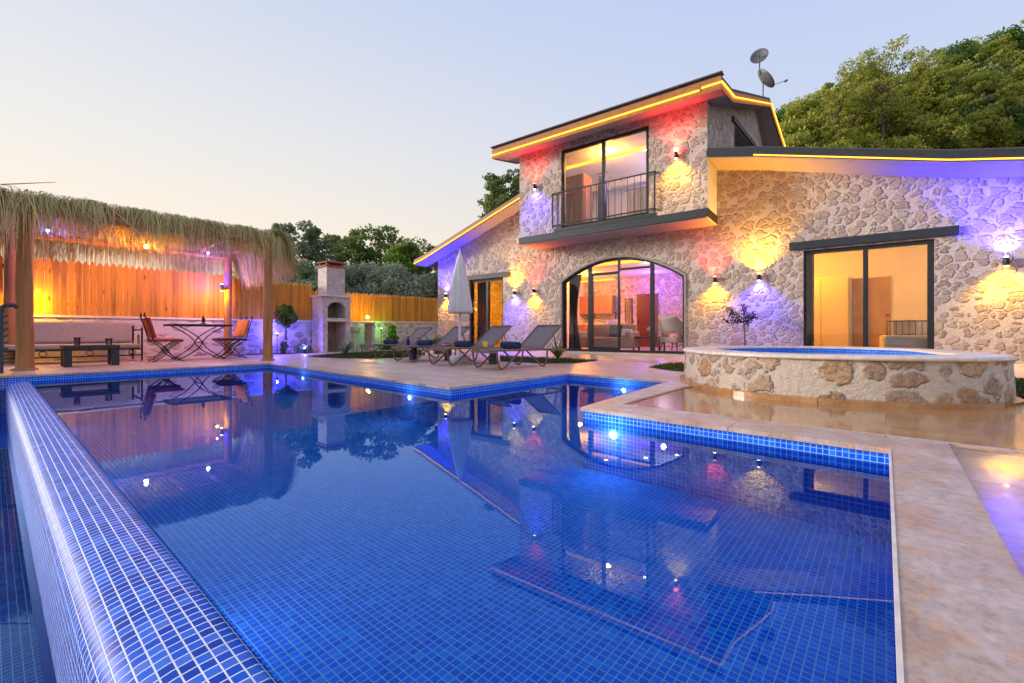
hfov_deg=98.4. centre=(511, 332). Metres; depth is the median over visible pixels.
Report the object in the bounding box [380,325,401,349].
conifer
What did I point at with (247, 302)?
picket fence
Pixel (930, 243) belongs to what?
sliding door
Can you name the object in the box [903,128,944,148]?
hill shrub
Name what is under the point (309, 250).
pine tree
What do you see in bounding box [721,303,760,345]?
plum tree
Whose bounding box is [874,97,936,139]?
hill shrub
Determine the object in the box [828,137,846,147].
hill shrub
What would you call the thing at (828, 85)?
hill shrub
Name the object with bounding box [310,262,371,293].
olive tree
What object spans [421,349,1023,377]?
sloped paving
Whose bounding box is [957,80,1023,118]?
hill shrub
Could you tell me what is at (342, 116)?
sky
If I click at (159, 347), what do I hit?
iron chair
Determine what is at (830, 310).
wardrobe
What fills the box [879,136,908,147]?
hill shrub
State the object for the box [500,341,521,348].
rolled towel
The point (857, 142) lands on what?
hill shrub
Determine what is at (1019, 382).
lawn strip
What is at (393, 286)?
olive tree
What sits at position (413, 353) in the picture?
side table
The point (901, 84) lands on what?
hill shrub
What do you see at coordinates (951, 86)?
hill shrub
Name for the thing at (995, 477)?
damp paving
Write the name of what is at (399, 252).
leafy tree
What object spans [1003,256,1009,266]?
wall lamp
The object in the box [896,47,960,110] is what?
pine tree
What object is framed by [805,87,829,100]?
hill shrub
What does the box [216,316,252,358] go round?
iron chair
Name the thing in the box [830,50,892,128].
pine tree
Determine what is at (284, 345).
boxwood ball
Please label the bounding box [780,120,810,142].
hill shrub
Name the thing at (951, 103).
hill shrub
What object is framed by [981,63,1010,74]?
hill shrub
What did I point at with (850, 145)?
hill shrub
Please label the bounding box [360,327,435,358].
sun lounger
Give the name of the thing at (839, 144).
hill shrub
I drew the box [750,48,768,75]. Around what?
satellite dish
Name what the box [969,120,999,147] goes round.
hill shrub
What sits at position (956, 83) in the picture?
hill shrub
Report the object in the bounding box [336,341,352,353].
prickly shrub
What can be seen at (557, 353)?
agave
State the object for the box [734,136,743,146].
side window pane
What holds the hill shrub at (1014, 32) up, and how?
on the hill
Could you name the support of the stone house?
on the paved terrace
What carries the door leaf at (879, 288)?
in the interior door at (879, 302)
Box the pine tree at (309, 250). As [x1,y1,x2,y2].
[271,219,336,280]
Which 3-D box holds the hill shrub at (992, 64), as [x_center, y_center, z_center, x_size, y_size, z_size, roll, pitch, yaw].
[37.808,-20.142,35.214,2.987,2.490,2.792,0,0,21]
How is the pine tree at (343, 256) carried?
on the ground
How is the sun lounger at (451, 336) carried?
on the paved terrace
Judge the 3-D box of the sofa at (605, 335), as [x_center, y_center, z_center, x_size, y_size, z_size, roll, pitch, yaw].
[2.213,0.061,10.273,1.354,0.554,0.634,0,0,37]
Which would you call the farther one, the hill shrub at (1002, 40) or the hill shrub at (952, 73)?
the hill shrub at (1002, 40)
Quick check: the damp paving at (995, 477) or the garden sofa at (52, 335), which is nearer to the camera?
the damp paving at (995, 477)
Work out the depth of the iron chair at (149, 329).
8.47 m
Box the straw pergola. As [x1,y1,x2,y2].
[0,182,301,370]
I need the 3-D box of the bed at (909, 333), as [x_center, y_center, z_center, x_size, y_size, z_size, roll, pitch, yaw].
[6.550,0.095,6.937,1.152,0.602,1.296,0,0,37]
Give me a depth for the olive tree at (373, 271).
19.32 m
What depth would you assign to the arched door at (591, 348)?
9.09 m
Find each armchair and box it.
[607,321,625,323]
[658,316,682,350]
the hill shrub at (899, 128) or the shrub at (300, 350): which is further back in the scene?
the hill shrub at (899, 128)
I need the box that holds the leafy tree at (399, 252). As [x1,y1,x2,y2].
[380,244,434,280]
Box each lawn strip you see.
[307,349,424,357]
[500,355,596,362]
[649,361,683,370]
[1015,377,1023,395]
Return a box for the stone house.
[414,70,1023,363]
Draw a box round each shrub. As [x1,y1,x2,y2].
[294,343,312,353]
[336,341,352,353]
[431,337,442,353]
[775,107,788,122]
[778,96,802,111]
[779,116,811,135]
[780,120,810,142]
[781,109,820,123]
[784,126,825,146]
[791,112,827,141]
[797,96,829,117]
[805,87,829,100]
[809,108,824,120]
[811,107,855,142]
[816,82,859,100]
[817,95,861,117]
[821,138,855,147]
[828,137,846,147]
[841,143,860,147]
[846,122,890,145]
[846,131,890,147]
[848,141,884,147]
[851,116,891,135]
[862,62,893,96]
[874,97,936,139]
[878,77,915,98]
[878,120,907,139]
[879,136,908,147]
[888,134,932,148]
[891,88,928,105]
[899,96,937,113]
[902,68,959,108]
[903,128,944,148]
[908,82,953,114]
[926,93,971,117]
[932,132,971,148]
[940,117,991,148]
[942,35,992,64]
[944,76,964,92]
[945,84,977,98]
[947,78,970,93]
[948,59,977,82]
[950,93,1011,116]
[950,100,991,119]
[954,102,1016,147]
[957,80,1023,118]
[958,67,997,94]
[959,63,1018,98]
[964,62,1011,78]
[967,103,1006,133]
[968,52,1002,69]
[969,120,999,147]
[970,60,989,67]
[975,70,1016,91]
[976,44,1020,64]
[979,23,1023,51]
[980,124,1023,147]
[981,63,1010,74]
[985,36,1021,48]
[986,104,1023,145]
[989,33,1019,53]
[990,84,1023,101]
[996,47,1023,73]
[997,96,1023,133]
[999,49,1019,67]
[1001,96,1023,140]
[1003,64,1023,82]
[1006,79,1023,97]
[1016,40,1023,50]
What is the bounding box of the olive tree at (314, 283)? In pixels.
[293,278,356,293]
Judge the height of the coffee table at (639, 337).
0.317 m
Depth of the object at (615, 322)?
11.71 m
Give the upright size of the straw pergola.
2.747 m
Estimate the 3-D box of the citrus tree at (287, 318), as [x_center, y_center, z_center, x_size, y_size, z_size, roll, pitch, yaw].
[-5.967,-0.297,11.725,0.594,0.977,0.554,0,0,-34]
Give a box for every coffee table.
[60,345,119,366]
[633,336,664,350]
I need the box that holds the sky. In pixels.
[0,0,1023,314]
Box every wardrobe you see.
[566,173,591,224]
[814,275,847,346]
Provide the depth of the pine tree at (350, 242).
28.22 m
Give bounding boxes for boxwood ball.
[279,341,288,353]
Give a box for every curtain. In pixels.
[477,282,489,340]
[569,273,582,348]
[596,171,607,219]
[625,187,645,214]
[807,254,813,345]
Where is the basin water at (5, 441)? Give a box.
[0,413,11,449]
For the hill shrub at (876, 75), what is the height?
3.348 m
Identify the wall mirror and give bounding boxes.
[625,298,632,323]
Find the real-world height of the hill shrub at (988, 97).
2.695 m
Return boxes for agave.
[547,338,569,358]
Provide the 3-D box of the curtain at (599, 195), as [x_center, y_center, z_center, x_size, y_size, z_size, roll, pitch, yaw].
[1.932,-2.787,9.484,0.288,1.311,0.050,0,0,37]
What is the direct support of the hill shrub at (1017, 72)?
on the hill
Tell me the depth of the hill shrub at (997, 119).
29.42 m
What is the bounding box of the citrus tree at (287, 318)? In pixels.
[274,304,298,339]
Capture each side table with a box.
[410,348,416,359]
[434,345,453,360]
[483,347,500,363]
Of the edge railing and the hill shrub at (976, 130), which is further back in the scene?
the hill shrub at (976, 130)
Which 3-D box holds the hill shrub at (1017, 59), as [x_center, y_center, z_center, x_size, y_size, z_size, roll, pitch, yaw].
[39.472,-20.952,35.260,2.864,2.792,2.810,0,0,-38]
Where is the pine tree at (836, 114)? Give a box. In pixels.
[814,82,860,144]
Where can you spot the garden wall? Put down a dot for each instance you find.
(299, 332)
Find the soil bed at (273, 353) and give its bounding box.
[241,352,312,354]
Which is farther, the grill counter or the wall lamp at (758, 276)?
the grill counter
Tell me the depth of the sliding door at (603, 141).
8.54 m
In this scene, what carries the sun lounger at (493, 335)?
on the paved terrace
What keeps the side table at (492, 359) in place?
on the paved terrace
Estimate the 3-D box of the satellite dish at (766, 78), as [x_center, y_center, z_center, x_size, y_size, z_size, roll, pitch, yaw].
[6.616,-6.365,11.282,0.661,0.732,0.531,0,0,0]
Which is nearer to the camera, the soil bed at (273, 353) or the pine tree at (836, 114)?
the soil bed at (273, 353)
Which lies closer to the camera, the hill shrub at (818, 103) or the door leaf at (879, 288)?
the door leaf at (879, 288)
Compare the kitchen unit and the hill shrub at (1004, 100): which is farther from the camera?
the hill shrub at (1004, 100)
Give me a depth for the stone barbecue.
12.46 m
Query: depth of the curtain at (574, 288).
9.91 m
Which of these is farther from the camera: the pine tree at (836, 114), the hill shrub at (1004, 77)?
the hill shrub at (1004, 77)
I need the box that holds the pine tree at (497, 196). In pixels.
[477,168,519,217]
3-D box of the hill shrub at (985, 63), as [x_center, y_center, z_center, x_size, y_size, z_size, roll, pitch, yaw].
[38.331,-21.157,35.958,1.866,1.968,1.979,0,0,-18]
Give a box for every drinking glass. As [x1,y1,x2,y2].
[73,337,80,344]
[105,338,112,344]
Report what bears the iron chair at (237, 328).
on the paved terrace
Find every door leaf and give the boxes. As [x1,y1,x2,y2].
[637,293,657,346]
[853,276,890,346]
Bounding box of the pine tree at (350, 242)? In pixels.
[321,223,431,269]
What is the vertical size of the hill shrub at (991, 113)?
3.128 m
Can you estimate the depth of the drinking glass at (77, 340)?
7.28 m
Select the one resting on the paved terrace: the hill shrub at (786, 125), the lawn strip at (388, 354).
the lawn strip at (388, 354)
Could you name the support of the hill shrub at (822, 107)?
on the hill
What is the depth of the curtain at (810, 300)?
7.28 m
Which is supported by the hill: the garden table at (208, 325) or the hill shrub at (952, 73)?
the hill shrub at (952, 73)
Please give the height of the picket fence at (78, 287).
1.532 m
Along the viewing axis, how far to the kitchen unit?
13.22 m
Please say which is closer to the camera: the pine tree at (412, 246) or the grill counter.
the grill counter
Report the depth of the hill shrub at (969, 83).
33.32 m
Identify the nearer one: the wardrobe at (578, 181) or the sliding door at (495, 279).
the wardrobe at (578, 181)
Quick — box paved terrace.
[0,348,1023,576]
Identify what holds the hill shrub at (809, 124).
on the hill
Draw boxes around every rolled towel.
[383,339,397,343]
[417,340,432,345]
[454,341,472,346]
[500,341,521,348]
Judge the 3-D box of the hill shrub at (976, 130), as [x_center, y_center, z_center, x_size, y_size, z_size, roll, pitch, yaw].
[29.648,-12.542,29.277,2.967,2.892,2.910,0,0,-38]
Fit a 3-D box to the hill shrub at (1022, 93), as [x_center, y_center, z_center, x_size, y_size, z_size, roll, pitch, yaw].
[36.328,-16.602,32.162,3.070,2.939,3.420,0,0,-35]
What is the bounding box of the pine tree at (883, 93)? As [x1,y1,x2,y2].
[844,34,932,140]
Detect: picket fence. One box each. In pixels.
[0,255,223,318]
[223,276,311,319]
[312,290,437,321]
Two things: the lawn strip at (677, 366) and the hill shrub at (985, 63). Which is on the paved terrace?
the lawn strip at (677, 366)
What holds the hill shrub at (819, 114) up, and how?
on the hill
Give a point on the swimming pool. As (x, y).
(616, 540)
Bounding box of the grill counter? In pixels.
[350,321,376,351]
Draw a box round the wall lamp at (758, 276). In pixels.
[757,273,760,280]
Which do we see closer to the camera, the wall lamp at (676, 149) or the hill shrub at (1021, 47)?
the wall lamp at (676, 149)
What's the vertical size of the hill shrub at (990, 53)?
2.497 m
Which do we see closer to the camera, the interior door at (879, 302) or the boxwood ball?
the interior door at (879, 302)
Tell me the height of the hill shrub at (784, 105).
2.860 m
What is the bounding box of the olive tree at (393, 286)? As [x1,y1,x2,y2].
[356,269,437,298]
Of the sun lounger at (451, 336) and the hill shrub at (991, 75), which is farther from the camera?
the hill shrub at (991, 75)
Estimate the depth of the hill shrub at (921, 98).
32.77 m
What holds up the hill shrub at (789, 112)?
on the hill
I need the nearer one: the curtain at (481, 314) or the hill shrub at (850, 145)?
the curtain at (481, 314)
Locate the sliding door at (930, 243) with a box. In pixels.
[804,239,933,348]
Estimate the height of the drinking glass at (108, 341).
0.110 m
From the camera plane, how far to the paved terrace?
7.26 m
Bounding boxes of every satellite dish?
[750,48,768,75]
[758,69,787,95]
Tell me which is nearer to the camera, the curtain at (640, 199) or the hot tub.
the hot tub
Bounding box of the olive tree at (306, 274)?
[232,258,322,283]
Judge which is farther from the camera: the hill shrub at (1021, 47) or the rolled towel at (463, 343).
the hill shrub at (1021, 47)
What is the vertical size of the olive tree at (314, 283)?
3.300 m
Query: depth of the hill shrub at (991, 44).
38.74 m
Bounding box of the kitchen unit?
[578,295,615,331]
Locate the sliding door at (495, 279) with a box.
[470,278,502,345]
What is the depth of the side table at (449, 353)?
8.80 m
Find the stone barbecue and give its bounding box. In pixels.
[310,260,351,352]
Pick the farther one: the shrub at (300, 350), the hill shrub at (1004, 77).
the hill shrub at (1004, 77)
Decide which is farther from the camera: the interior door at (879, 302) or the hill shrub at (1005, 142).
the hill shrub at (1005, 142)
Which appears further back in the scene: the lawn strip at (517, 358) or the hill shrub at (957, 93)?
the hill shrub at (957, 93)
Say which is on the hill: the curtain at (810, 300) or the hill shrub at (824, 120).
the hill shrub at (824, 120)
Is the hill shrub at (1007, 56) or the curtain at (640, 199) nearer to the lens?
the curtain at (640, 199)
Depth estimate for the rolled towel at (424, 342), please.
8.62 m
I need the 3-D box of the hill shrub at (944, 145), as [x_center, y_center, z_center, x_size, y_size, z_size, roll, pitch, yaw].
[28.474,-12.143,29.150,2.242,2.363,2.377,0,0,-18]
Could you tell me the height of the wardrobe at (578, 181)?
1.332 m
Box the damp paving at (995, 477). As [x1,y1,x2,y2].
[948,443,1023,577]
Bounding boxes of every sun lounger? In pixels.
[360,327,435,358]
[391,326,469,361]
[427,325,511,365]
[471,324,566,369]
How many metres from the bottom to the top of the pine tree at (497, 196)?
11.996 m
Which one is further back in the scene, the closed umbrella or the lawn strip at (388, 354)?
the lawn strip at (388, 354)
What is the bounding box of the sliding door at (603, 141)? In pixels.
[562,126,648,227]
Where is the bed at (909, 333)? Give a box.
[879,319,926,348]
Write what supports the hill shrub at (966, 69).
on the hill
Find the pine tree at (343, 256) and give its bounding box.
[324,243,372,271]
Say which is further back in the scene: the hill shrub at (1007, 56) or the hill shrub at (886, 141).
the hill shrub at (1007, 56)
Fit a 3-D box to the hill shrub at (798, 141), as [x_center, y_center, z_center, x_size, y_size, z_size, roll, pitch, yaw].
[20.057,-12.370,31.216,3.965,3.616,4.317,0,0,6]
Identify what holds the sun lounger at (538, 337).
on the paved terrace
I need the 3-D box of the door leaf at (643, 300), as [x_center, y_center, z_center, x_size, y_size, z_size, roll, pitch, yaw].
[3.857,-0.360,12.600,0.605,1.512,0.036,0,0,37]
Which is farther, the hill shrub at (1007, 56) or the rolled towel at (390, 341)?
the hill shrub at (1007, 56)
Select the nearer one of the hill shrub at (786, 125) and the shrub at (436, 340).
the shrub at (436, 340)
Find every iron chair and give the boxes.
[140,312,183,361]
[140,315,179,360]
[212,317,247,357]
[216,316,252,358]
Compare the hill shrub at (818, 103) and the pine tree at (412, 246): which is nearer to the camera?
the pine tree at (412, 246)
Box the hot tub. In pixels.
[680,346,1023,409]
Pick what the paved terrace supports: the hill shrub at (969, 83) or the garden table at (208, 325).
the garden table at (208, 325)
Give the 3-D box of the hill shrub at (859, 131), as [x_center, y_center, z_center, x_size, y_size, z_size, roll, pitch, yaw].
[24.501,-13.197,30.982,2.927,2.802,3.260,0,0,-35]
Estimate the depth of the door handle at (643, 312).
12.61 m
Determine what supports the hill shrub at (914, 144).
on the hill
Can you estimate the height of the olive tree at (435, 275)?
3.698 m
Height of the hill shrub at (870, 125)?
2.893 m
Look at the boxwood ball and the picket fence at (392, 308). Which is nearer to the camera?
the boxwood ball
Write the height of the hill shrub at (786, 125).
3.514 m
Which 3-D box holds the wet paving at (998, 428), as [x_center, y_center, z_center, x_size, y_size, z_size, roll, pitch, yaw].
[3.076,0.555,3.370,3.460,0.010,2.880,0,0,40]
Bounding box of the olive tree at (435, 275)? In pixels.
[403,271,437,298]
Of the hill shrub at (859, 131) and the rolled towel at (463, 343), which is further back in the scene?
the hill shrub at (859, 131)
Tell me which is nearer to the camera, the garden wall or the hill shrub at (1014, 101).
the garden wall
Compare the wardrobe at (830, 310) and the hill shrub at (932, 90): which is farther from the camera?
the hill shrub at (932, 90)
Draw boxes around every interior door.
[637,293,657,346]
[853,276,890,346]
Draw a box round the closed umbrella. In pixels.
[447,249,472,362]
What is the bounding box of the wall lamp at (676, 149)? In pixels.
[674,147,678,159]
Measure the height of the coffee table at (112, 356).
0.345 m
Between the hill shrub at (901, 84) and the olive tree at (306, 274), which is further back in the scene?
the hill shrub at (901, 84)
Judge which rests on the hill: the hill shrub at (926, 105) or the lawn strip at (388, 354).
the hill shrub at (926, 105)
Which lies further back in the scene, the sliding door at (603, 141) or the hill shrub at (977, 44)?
the hill shrub at (977, 44)
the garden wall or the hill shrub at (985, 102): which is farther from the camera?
the hill shrub at (985, 102)
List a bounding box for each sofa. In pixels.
[4,321,142,360]
[579,324,638,347]
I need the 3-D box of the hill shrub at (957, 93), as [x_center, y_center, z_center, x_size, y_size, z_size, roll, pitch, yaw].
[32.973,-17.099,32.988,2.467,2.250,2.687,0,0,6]
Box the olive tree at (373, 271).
[347,260,411,295]
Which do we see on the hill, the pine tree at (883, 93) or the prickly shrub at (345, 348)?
the pine tree at (883, 93)
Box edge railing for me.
[0,303,19,372]
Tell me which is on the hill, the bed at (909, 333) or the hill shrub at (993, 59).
the hill shrub at (993, 59)
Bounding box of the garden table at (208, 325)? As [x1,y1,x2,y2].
[163,324,232,358]
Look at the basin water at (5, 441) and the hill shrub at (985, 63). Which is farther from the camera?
the hill shrub at (985, 63)
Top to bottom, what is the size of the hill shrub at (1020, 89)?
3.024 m
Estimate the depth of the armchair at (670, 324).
8.75 m
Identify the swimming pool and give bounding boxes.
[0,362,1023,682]
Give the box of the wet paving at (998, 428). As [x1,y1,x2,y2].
[626,386,1023,450]
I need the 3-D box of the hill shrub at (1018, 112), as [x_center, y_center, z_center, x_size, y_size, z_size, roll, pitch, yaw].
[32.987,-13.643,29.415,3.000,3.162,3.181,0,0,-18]
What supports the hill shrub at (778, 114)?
on the hill
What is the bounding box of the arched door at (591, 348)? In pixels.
[563,258,683,353]
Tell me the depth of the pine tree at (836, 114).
29.59 m
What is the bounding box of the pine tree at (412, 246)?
[403,242,437,279]
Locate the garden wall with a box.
[34,314,437,361]
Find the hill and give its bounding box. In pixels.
[946,70,1023,148]

